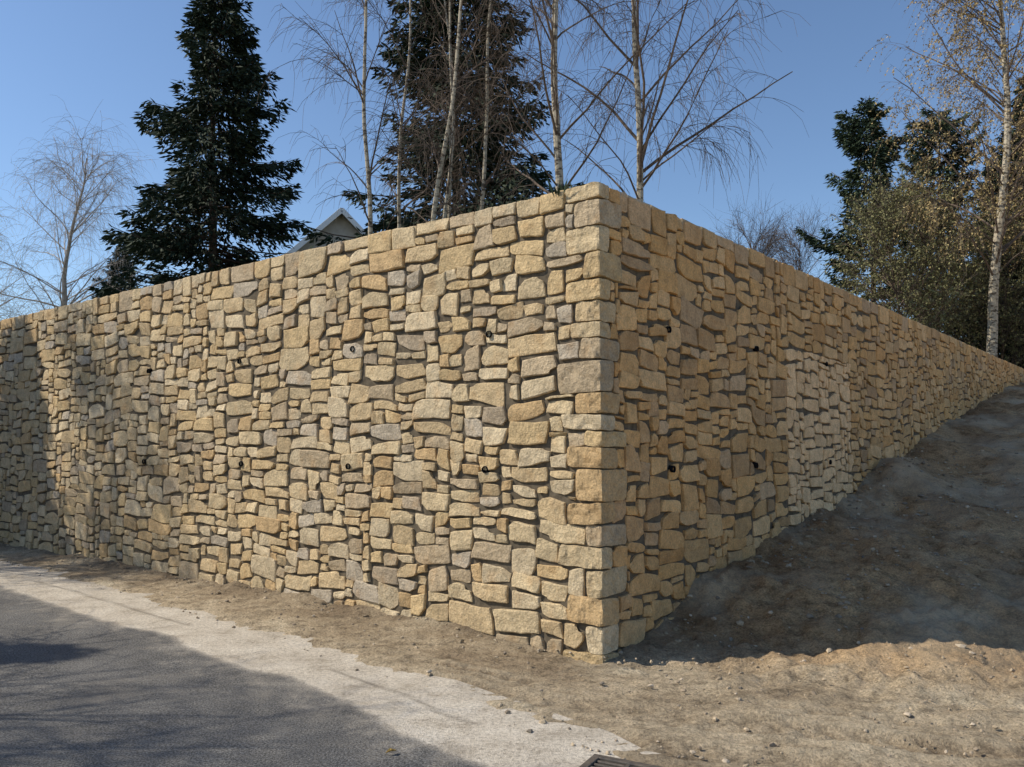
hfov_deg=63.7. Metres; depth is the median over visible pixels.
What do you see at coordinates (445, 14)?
birch tree
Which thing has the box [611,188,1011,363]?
head stones
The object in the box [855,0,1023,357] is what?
birch tree
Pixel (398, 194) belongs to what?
birch tree
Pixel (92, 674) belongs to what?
asphalt road
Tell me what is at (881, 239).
willow shrub
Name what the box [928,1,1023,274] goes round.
birch tree
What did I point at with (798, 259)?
bare shrub
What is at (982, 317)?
willow shrub
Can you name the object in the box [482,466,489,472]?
weep pipe
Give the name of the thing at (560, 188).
weed tuft
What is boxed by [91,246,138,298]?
spruce tree
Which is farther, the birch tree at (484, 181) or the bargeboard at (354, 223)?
the bargeboard at (354, 223)
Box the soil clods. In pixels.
[1,396,1022,661]
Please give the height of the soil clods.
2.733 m
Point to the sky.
(123, 55)
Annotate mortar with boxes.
[0,197,600,651]
[598,198,1020,652]
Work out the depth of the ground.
6.51 m
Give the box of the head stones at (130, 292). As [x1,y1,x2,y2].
[0,195,565,327]
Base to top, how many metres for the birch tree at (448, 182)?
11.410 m
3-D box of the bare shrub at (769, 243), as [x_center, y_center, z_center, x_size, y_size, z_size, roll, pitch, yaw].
[8.885,-3.259,31.241,5.264,7.788,5.272,0,-4,0]
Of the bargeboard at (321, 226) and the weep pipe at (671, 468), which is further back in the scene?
the bargeboard at (321, 226)
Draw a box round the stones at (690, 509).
[608,188,1023,651]
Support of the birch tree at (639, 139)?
on the terrace ground
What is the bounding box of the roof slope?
[341,208,361,234]
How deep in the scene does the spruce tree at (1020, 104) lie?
31.71 m
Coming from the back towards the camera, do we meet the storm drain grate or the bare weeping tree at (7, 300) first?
the bare weeping tree at (7, 300)
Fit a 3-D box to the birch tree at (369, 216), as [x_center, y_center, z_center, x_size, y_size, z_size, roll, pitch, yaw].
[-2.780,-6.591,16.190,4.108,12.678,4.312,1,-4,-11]
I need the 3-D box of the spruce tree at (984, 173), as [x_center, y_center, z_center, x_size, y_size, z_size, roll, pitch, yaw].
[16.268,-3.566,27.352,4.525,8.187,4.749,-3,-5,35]
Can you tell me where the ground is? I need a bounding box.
[0,382,1023,766]
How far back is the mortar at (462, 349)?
7.95 m
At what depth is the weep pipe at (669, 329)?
7.24 m
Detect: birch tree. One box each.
[256,0,462,234]
[325,0,498,227]
[340,0,547,220]
[351,0,534,228]
[368,0,542,224]
[369,0,573,223]
[425,0,781,205]
[480,0,810,209]
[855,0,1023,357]
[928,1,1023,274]
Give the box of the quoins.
[557,182,626,663]
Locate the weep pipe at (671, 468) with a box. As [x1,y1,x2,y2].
[668,465,675,472]
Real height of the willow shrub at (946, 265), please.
7.938 m
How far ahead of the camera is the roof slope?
42.86 m
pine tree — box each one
[794,95,955,318]
[896,107,1023,340]
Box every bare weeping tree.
[0,96,167,319]
[0,188,61,319]
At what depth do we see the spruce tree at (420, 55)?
21.83 m
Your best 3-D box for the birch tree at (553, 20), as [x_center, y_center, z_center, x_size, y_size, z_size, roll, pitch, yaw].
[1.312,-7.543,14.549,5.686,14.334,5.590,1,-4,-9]
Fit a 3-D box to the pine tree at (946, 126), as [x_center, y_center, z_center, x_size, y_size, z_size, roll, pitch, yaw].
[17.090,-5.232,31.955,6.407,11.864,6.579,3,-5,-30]
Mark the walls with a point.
(340, 224)
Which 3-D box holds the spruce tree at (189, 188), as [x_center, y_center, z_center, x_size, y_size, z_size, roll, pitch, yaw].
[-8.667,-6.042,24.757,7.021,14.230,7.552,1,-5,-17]
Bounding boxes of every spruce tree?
[86,0,317,297]
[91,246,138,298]
[300,0,584,248]
[933,156,1023,368]
[941,76,1023,358]
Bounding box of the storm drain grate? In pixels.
[579,754,661,766]
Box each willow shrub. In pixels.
[820,143,1008,342]
[824,150,1020,347]
[933,187,1023,367]
[984,242,1023,364]
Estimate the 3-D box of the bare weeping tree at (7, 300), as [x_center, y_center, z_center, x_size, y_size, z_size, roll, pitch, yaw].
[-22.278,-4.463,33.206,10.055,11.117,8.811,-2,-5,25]
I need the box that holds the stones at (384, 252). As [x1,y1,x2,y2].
[0,190,585,654]
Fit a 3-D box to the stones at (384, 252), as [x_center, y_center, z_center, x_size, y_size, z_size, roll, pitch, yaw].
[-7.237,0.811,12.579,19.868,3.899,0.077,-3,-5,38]
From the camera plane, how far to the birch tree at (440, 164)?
15.29 m
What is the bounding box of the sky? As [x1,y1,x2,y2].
[0,0,1023,320]
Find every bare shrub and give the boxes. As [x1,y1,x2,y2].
[708,185,812,272]
[743,197,845,281]
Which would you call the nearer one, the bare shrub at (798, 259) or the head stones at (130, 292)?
the head stones at (130, 292)
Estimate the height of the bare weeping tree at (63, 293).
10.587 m
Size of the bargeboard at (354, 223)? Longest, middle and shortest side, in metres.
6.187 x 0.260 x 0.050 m
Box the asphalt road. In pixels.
[0,559,659,766]
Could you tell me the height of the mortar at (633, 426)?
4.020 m
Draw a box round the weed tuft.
[545,178,582,195]
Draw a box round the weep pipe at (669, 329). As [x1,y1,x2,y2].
[665,326,671,332]
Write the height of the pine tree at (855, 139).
11.300 m
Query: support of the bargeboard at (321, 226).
attached to the roof slope
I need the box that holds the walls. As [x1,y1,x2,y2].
[296,214,361,251]
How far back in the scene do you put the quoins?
6.45 m
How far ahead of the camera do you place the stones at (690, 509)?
8.32 m
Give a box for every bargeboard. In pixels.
[287,208,342,252]
[342,208,364,234]
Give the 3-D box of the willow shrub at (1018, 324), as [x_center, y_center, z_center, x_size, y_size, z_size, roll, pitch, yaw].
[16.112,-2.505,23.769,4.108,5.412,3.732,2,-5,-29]

